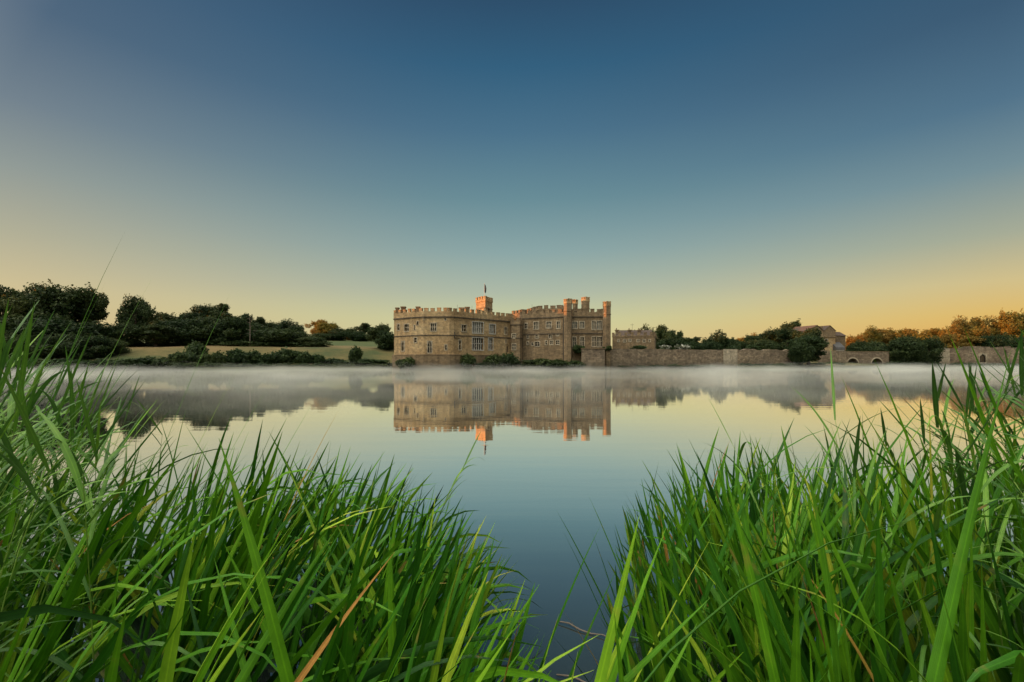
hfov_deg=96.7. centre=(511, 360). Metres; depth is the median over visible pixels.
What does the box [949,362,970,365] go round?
shrub
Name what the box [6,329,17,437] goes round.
reed stalk
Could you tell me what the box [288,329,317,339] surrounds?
tree
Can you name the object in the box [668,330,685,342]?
tree
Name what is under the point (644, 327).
tree
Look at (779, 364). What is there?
shrub
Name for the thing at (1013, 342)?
tree
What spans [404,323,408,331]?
window
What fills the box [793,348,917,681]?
reed stalk
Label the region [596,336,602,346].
window
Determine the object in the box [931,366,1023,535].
reed stalk
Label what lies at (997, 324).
tree
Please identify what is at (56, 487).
reed stalk
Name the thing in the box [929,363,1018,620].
reed stalk
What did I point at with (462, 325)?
window
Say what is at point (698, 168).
sky
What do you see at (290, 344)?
shrub
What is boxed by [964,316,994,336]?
tree
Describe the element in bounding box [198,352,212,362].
shrub
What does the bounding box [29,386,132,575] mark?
reed stalk
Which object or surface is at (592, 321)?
window
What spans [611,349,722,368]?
curtain wall
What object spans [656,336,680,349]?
tree
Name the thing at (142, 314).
tree
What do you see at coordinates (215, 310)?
tree
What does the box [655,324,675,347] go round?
tree
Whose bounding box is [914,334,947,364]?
tree
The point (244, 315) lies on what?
tree
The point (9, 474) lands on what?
reed stalk
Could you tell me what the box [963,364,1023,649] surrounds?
reed stalk
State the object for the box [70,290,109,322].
tree
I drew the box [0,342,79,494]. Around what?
reed stalk
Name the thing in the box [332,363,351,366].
shrub
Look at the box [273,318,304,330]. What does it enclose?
tree
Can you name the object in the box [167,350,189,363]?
shrub
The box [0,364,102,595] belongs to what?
reed stalk
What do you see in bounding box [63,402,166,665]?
reed stalk
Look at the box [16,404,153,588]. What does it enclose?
reed stalk
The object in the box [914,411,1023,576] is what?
reed stalk
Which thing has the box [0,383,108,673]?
reed stalk
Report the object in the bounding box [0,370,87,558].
reed stalk
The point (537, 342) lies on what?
window
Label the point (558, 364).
shrub
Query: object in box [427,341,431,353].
window
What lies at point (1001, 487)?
reed stalk
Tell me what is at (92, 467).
reed stalk
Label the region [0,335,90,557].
reed stalk
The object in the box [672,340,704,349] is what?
tree
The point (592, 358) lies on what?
bastion
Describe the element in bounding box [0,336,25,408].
reed stalk
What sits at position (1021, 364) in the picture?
reed stalk
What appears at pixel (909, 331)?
tree
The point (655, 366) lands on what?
shrub
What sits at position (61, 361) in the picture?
shrub
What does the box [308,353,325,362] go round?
shrub
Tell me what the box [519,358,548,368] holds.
shrub
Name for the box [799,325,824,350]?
tree
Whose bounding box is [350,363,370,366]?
shrub
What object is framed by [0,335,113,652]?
reed stalk
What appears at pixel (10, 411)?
reed stalk
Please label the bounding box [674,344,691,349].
shrub
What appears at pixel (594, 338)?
window
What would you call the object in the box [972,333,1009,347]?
tree
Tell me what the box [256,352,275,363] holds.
shrub
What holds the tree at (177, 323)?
on the ground
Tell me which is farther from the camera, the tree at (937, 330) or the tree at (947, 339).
the tree at (937, 330)
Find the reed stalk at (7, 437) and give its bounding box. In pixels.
[1,407,41,588]
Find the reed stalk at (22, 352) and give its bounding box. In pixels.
[2,331,44,414]
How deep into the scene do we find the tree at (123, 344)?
96.61 m
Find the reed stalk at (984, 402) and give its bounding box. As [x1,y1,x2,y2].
[952,366,1019,526]
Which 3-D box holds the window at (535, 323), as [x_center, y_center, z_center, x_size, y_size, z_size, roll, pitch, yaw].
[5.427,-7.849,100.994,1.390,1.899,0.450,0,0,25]
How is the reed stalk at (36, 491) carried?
on the ground
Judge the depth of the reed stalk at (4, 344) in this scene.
3.31 m
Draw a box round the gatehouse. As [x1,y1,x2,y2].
[793,325,845,350]
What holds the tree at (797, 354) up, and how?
on the ground
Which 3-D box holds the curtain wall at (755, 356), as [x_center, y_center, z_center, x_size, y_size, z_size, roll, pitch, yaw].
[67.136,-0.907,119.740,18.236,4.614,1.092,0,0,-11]
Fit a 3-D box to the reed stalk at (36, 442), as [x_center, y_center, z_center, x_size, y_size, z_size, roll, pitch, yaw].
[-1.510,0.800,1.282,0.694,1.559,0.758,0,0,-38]
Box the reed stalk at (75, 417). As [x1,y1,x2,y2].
[0,364,110,662]
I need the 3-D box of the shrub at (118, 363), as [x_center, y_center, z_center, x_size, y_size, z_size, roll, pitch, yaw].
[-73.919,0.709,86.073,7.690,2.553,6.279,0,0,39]
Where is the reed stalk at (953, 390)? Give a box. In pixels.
[925,363,1023,573]
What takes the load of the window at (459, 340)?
in the castle
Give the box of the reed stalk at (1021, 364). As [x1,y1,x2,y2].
[1013,330,1023,402]
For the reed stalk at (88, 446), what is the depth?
3.38 m
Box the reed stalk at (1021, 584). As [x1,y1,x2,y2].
[993,382,1023,586]
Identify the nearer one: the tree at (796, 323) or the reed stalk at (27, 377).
the reed stalk at (27, 377)
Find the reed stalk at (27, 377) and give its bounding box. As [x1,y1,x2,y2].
[0,338,52,532]
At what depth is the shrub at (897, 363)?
134.47 m
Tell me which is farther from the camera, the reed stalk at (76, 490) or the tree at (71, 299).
the tree at (71, 299)
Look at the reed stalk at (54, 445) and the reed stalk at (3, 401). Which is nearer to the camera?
the reed stalk at (3, 401)
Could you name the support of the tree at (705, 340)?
on the ground
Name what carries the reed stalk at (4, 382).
on the ground
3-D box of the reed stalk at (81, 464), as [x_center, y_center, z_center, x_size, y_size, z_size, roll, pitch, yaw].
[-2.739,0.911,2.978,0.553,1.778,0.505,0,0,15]
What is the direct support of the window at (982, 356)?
in the ruined mill
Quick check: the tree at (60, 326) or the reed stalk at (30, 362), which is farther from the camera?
the tree at (60, 326)
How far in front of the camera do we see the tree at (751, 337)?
154.60 m
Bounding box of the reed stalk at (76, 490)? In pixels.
[3,410,164,609]
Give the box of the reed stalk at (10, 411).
[0,326,106,567]
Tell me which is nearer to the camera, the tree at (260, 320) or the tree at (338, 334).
the tree at (260, 320)
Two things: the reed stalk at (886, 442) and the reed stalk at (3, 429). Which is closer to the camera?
the reed stalk at (3, 429)
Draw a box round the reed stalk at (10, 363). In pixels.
[0,318,50,627]
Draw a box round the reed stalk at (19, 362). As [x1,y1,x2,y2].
[0,345,57,509]
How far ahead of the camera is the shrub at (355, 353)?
104.19 m
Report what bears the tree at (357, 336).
on the ground
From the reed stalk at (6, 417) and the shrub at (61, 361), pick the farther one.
the shrub at (61, 361)
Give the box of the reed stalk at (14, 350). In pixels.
[4,328,26,437]
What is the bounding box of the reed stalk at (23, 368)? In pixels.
[0,305,70,626]
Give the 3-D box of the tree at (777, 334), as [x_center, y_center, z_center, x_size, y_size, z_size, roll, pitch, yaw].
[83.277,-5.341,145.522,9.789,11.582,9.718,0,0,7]
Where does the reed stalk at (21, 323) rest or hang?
in the water
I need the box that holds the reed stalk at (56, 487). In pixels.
[0,369,134,681]
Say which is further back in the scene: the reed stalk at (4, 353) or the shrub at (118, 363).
the shrub at (118, 363)
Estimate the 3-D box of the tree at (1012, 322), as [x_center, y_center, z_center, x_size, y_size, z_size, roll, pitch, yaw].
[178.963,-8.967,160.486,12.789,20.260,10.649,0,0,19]
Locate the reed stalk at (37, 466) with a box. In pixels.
[0,365,81,559]
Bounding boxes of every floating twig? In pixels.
[556,674,585,681]
[559,621,605,636]
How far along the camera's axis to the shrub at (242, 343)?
118.89 m
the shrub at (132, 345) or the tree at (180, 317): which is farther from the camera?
the tree at (180, 317)
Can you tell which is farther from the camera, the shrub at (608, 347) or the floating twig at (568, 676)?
the shrub at (608, 347)
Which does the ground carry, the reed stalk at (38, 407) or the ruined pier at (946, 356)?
the ruined pier at (946, 356)
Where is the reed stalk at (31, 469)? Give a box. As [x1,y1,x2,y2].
[0,398,103,574]
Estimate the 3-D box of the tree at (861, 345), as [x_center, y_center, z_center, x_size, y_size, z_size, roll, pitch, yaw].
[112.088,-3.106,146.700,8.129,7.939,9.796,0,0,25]
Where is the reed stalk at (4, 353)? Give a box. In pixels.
[0,300,55,458]
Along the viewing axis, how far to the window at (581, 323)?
98.23 m
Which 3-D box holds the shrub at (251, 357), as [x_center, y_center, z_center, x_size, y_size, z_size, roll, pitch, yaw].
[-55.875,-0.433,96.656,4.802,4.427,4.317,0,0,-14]
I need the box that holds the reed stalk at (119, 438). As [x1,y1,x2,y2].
[80,376,152,529]
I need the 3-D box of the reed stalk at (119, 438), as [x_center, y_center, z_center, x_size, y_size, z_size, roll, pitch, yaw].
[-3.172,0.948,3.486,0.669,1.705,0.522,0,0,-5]
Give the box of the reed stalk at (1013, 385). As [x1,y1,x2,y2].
[990,365,1023,403]
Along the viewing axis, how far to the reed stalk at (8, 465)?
1.52 m
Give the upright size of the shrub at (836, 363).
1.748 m
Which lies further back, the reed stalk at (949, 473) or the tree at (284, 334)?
the tree at (284, 334)
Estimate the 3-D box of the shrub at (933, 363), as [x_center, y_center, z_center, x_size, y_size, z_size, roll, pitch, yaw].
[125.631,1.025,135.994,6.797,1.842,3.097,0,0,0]
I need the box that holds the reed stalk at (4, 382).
[0,327,34,496]
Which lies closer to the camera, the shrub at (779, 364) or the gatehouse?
the shrub at (779, 364)
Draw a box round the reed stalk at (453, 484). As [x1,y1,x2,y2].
[383,432,480,571]
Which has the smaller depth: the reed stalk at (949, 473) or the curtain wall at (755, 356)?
the reed stalk at (949, 473)
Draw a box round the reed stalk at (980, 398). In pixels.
[969,365,1022,522]
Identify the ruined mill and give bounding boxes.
[949,346,1023,363]
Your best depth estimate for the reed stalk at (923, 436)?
2.59 m
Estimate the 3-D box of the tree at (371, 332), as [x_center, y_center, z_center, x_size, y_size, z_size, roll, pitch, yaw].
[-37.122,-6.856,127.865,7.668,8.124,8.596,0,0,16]
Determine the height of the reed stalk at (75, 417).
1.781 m
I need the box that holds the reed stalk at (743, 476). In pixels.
[708,398,842,616]
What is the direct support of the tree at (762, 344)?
on the ground
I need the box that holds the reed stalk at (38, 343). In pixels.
[0,310,55,520]
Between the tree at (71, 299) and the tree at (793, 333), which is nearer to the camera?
the tree at (71, 299)
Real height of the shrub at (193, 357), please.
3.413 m
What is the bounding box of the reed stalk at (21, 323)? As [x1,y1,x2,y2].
[5,301,57,474]
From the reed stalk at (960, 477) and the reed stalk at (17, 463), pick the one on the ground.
the reed stalk at (17, 463)
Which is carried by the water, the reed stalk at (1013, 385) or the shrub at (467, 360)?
the shrub at (467, 360)
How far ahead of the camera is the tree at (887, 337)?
189.72 m
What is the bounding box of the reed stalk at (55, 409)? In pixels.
[0,346,126,606]
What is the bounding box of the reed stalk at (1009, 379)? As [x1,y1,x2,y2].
[958,330,1023,585]
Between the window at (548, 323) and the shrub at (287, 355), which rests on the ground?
the shrub at (287, 355)
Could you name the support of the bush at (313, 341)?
on the ground
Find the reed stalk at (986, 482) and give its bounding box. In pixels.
[925,403,1023,650]
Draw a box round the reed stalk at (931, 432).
[897,401,1020,490]
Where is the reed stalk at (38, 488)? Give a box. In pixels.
[0,390,104,587]
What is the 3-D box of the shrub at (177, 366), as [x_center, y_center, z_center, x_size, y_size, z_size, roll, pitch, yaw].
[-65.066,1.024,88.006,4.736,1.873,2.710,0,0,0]
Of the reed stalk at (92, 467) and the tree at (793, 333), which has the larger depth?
the tree at (793, 333)
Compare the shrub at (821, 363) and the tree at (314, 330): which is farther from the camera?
the tree at (314, 330)
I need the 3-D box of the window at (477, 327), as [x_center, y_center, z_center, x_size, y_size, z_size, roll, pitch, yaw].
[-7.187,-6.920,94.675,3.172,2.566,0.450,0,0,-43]
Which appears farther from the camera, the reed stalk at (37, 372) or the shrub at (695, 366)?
the shrub at (695, 366)
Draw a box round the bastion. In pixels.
[581,348,604,368]
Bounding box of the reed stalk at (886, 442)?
[881,411,966,538]
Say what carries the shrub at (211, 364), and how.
on the ground
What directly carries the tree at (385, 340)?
on the ground
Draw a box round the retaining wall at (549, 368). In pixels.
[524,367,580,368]
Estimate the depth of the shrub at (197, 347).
96.37 m
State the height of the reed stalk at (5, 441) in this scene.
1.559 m
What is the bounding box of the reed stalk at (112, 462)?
[7,402,162,591]
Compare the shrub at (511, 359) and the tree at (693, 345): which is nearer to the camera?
the shrub at (511, 359)
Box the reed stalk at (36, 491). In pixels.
[0,390,121,644]
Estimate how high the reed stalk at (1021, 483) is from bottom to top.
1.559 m
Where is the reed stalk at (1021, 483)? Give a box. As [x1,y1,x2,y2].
[941,390,1023,573]
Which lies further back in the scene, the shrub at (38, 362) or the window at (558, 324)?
the window at (558, 324)
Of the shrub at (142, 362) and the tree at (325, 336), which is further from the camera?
the tree at (325, 336)
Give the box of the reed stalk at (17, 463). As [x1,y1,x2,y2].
[0,369,115,675]
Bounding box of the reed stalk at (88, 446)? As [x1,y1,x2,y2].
[39,377,138,584]
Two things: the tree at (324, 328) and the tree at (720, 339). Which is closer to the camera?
the tree at (720, 339)
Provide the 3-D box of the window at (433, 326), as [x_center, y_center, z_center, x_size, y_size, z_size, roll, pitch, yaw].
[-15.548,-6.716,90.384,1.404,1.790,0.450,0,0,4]
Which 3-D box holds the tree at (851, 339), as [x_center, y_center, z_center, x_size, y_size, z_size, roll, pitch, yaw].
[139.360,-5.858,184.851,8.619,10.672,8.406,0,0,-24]
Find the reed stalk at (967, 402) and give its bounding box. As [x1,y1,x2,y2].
[928,367,1020,537]
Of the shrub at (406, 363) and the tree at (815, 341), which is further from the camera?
the tree at (815, 341)
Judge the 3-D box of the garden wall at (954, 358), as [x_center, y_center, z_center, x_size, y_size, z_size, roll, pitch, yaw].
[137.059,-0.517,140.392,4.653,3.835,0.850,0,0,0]
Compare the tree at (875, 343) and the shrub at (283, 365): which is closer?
the shrub at (283, 365)
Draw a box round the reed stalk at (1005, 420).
[975,370,1023,457]
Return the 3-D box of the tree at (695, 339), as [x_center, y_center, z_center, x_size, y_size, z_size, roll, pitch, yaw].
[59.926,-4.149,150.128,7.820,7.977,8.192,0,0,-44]
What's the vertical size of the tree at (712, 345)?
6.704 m
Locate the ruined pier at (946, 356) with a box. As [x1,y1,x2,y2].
[935,348,949,364]
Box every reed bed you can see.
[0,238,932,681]
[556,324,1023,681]
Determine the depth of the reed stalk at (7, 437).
1.78 m
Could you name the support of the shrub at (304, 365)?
on the ground
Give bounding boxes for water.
[0,367,1023,681]
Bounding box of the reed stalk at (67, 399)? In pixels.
[0,351,112,539]
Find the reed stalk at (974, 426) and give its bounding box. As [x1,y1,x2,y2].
[938,384,1023,540]
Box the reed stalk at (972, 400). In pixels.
[969,364,1023,572]
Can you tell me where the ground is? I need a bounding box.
[14,339,1018,369]
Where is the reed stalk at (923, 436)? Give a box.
[916,400,1021,603]
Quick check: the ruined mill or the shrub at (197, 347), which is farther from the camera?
the ruined mill
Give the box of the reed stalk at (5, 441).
[0,359,101,646]
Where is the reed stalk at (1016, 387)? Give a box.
[963,340,1023,484]
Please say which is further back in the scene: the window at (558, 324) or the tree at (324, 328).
the tree at (324, 328)
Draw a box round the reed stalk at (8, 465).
[0,359,74,577]
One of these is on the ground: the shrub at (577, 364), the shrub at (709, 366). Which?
the shrub at (709, 366)
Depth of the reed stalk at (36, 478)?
2.42 m
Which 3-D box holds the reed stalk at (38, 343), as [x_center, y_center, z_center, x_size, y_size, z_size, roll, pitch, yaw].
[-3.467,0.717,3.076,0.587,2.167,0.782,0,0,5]
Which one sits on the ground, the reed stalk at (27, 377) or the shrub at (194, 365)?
the shrub at (194, 365)
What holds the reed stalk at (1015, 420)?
in the water
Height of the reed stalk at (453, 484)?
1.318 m
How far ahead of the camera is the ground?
111.32 m
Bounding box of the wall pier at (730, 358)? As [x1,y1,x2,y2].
[723,349,737,367]
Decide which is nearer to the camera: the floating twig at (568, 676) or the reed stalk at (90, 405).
the floating twig at (568, 676)
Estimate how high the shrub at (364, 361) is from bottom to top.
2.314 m
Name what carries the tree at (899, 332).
on the ground
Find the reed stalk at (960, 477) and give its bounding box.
[926,362,1023,651]
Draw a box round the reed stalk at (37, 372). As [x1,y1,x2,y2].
[4,321,71,470]
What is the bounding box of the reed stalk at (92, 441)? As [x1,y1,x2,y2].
[0,379,161,681]
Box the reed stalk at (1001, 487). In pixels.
[919,387,1023,575]
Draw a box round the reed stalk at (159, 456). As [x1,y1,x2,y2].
[118,397,187,542]
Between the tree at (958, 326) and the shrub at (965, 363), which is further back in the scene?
the tree at (958, 326)
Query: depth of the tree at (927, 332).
175.95 m
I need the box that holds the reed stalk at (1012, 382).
[967,346,1023,476]
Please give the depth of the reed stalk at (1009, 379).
3.20 m
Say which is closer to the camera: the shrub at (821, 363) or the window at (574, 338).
the window at (574, 338)
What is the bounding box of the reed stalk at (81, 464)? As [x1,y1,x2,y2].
[30,366,126,587]
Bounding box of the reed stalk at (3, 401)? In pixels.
[0,347,59,591]
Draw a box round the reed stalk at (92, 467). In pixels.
[0,397,132,573]
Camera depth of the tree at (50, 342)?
89.72 m
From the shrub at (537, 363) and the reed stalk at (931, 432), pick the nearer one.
the reed stalk at (931, 432)
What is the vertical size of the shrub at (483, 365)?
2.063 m
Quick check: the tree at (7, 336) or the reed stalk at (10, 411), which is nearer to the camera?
the reed stalk at (10, 411)
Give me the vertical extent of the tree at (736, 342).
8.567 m
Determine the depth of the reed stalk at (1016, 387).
3.29 m
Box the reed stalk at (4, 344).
[0,323,62,528]
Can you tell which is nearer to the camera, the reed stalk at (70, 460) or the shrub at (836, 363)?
the reed stalk at (70, 460)
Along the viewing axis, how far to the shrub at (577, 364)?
94.15 m
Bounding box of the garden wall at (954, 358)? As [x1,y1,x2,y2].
[950,353,959,362]
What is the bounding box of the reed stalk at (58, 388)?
[1,344,86,560]
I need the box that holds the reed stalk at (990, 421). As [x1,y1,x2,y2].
[960,363,1023,470]
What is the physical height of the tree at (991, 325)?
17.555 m
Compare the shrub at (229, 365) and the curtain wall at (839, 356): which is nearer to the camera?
the shrub at (229, 365)
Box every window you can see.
[401,341,404,351]
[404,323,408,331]
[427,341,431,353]
[430,323,436,331]
[458,339,461,349]
[461,324,466,331]
[472,321,483,333]
[472,337,483,350]
[488,337,492,350]
[489,324,495,334]
[533,321,538,329]
[534,341,539,346]
[546,321,551,328]
[556,321,560,328]
[572,321,577,328]
[572,336,576,346]
[579,321,584,328]
[580,336,584,345]
[591,320,595,329]
[592,336,596,346]
[596,320,602,329]
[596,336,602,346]
[979,353,986,362]
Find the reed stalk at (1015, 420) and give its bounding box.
[993,409,1023,458]
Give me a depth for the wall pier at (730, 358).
109.92 m
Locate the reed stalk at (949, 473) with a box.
[890,399,1015,617]
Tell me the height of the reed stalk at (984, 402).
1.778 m
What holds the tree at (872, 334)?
on the ground
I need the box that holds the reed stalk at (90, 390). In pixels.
[0,363,109,546]
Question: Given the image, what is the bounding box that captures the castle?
[392,296,610,369]
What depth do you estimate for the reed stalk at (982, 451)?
2.81 m
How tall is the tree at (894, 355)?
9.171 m
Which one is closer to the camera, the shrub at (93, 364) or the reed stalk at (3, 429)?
the reed stalk at (3, 429)
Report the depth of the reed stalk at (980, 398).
3.69 m
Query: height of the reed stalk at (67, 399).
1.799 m
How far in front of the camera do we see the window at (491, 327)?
97.57 m
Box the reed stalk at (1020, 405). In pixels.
[980,364,1023,436]
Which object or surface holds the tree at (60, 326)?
on the ground
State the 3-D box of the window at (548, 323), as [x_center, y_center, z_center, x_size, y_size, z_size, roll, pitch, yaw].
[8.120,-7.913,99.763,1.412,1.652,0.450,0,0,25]
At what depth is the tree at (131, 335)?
106.69 m
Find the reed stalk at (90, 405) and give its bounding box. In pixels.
[1,371,109,597]
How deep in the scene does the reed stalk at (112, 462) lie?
2.78 m
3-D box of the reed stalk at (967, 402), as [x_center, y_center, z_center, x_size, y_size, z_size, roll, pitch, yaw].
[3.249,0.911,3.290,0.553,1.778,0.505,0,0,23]
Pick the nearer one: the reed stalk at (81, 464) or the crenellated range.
the reed stalk at (81, 464)
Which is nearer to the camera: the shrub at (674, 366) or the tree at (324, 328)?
the shrub at (674, 366)
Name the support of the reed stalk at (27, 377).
in the water
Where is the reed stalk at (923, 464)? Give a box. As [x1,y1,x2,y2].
[873,401,941,518]
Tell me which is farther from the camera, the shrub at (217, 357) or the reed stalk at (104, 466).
the shrub at (217, 357)
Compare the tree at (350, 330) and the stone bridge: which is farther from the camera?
the tree at (350, 330)
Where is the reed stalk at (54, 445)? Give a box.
[29,369,85,502]
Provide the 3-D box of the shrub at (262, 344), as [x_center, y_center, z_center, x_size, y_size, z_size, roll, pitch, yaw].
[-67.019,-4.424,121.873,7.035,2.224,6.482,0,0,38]
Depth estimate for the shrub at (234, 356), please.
94.85 m
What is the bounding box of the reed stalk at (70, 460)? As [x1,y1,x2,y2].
[0,381,200,681]
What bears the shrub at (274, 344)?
on the ground
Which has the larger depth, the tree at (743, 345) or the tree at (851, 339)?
the tree at (851, 339)
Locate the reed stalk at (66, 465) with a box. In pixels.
[2,397,118,544]
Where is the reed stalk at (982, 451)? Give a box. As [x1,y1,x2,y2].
[939,401,1022,570]
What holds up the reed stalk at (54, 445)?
in the water
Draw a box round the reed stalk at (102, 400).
[10,367,116,586]
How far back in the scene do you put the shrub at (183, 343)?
114.99 m
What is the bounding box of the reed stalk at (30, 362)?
[0,331,53,413]
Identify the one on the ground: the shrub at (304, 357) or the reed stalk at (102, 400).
the shrub at (304, 357)
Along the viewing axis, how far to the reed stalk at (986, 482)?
1.91 m
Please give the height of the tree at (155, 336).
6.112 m
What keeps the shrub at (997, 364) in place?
on the ground
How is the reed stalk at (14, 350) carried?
in the water
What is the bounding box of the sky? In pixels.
[0,0,1023,346]
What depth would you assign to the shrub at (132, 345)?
111.53 m
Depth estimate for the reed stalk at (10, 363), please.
1.62 m
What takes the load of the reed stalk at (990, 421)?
in the water
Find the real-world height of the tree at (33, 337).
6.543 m
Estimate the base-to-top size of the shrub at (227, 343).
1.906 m
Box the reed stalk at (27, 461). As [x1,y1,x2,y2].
[0,421,56,586]
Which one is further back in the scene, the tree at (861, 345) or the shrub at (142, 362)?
the tree at (861, 345)
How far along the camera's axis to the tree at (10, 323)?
94.21 m
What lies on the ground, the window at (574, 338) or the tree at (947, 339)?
the tree at (947, 339)
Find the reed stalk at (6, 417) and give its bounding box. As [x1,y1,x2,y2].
[0,323,37,546]
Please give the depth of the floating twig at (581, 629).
2.86 m
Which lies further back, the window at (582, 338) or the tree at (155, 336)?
the tree at (155, 336)
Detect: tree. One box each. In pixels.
[0,282,59,318]
[0,284,26,319]
[0,313,49,334]
[2,330,19,355]
[5,314,107,337]
[8,332,58,358]
[17,279,101,328]
[29,332,93,358]
[53,319,122,340]
[57,333,119,359]
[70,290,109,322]
[99,338,131,354]
[104,320,146,346]
[114,294,159,346]
[138,323,177,346]
[147,312,176,331]
[156,318,204,344]
[160,312,188,320]
[179,304,212,319]
[179,315,227,341]
[198,315,256,345]
[204,303,230,318]
[220,311,252,323]
[237,323,278,341]
[247,326,303,342]
[252,316,266,326]
[264,320,288,328]
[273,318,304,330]
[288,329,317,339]
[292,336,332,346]
[305,319,328,333]
[311,332,332,340]
[316,322,340,333]
[327,327,349,340]
[344,327,357,339]
[348,331,368,340]
[353,323,370,333]
[365,323,390,348]
[372,328,393,349]
[639,324,655,331]
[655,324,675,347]
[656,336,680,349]
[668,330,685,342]
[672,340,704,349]
[684,336,703,347]
[701,337,708,343]
[701,340,724,349]
[707,329,730,349]
[725,339,755,349]
[727,337,745,345]
[742,333,756,341]
[752,337,781,349]
[756,326,788,349]
[771,327,803,349]
[779,318,802,329]
[783,334,829,365]
[787,338,818,364]
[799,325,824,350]
[846,334,867,345]
[846,339,875,350]
[857,325,882,342]
[867,340,887,349]
[870,337,916,361]
[877,327,898,345]
[882,327,905,343]
[890,333,930,361]
[896,328,918,336]
[908,329,938,341]
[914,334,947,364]
[923,327,940,337]
[937,315,974,347]
[939,332,958,347]
[957,334,986,346]
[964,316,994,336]
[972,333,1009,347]
[982,315,1002,335]
[992,321,1023,334]
[995,308,1023,337]
[998,331,1023,347]
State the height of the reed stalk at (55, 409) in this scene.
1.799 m
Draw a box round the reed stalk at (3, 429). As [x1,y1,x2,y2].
[0,402,133,640]
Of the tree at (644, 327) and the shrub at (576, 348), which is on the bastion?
the shrub at (576, 348)
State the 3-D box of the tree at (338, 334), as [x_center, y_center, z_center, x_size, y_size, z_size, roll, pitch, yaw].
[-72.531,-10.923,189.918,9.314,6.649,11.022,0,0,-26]
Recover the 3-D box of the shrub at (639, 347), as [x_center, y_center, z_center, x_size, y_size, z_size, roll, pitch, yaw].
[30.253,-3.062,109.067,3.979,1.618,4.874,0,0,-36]
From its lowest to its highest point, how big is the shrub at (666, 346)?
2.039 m
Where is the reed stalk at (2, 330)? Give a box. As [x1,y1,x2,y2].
[0,299,54,611]
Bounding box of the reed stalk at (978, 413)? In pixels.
[939,370,1022,499]
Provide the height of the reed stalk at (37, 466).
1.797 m
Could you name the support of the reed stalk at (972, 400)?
in the water
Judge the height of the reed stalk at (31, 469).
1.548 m
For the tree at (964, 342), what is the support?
on the ground
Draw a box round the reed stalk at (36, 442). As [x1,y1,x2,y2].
[0,372,135,681]
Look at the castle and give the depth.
96.86 m
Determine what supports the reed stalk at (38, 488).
on the ground
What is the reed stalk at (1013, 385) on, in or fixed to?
on the ground
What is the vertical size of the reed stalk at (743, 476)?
1.588 m
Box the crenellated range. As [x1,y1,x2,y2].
[612,328,656,348]
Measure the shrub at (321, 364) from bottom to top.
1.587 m
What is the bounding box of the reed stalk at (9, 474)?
[0,356,69,623]
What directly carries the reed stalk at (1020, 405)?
in the water
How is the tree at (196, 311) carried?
on the ground
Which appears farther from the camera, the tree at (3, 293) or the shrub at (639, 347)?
the shrub at (639, 347)
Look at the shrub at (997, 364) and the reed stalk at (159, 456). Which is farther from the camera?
the shrub at (997, 364)
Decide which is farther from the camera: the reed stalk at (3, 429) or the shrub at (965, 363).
the shrub at (965, 363)
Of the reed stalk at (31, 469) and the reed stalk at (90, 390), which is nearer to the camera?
the reed stalk at (31, 469)
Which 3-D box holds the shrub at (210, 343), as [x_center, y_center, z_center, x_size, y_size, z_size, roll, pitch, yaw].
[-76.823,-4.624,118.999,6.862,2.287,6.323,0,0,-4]
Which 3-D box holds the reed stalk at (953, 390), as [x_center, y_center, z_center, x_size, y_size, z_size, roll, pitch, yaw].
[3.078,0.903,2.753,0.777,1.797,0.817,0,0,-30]
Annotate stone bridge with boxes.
[847,351,888,363]
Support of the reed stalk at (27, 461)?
on the ground
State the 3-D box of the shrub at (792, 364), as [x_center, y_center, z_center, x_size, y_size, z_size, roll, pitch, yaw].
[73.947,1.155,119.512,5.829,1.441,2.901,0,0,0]
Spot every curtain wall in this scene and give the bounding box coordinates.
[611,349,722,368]
[738,349,798,363]
[818,350,846,362]
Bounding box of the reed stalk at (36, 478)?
[0,368,122,625]
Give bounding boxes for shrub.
[4,356,28,370]
[16,358,59,368]
[49,358,91,368]
[74,358,109,369]
[102,358,136,369]
[122,356,155,368]
[127,342,143,346]
[147,356,178,367]
[165,362,188,369]
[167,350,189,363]
[175,340,194,345]
[183,340,209,355]
[183,352,201,363]
[184,362,207,367]
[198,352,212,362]
[201,361,222,367]
[203,340,225,345]
[210,350,226,363]
[215,341,244,345]
[221,362,241,366]
[222,348,245,363]
[232,339,257,346]
[237,363,259,366]
[240,349,260,363]
[251,340,269,346]
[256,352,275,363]
[258,362,277,366]
[266,341,284,346]
[267,350,282,363]
[276,362,296,366]
[279,341,302,346]
[279,346,300,363]
[291,351,311,363]
[293,363,314,366]
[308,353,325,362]
[311,362,332,366]
[321,358,350,363]
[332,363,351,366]
[348,345,362,362]
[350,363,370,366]
[352,358,391,364]
[369,362,389,366]
[395,356,414,369]
[459,353,475,368]
[473,361,487,368]
[483,353,503,368]
[499,352,520,368]
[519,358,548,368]
[542,359,572,368]
[566,360,585,368]
[572,344,584,353]
[603,345,611,350]
[630,345,646,348]
[648,365,665,367]
[658,344,671,348]
[667,364,684,367]
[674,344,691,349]
[685,365,702,367]
[701,364,717,367]
[738,363,755,365]
[745,344,760,349]
[754,363,771,365]
[772,363,788,365]
[788,363,803,365]
[811,362,825,364]
[826,362,844,364]
[883,361,908,364]
[907,361,923,364]
[926,362,941,364]
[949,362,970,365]
[988,363,1006,365]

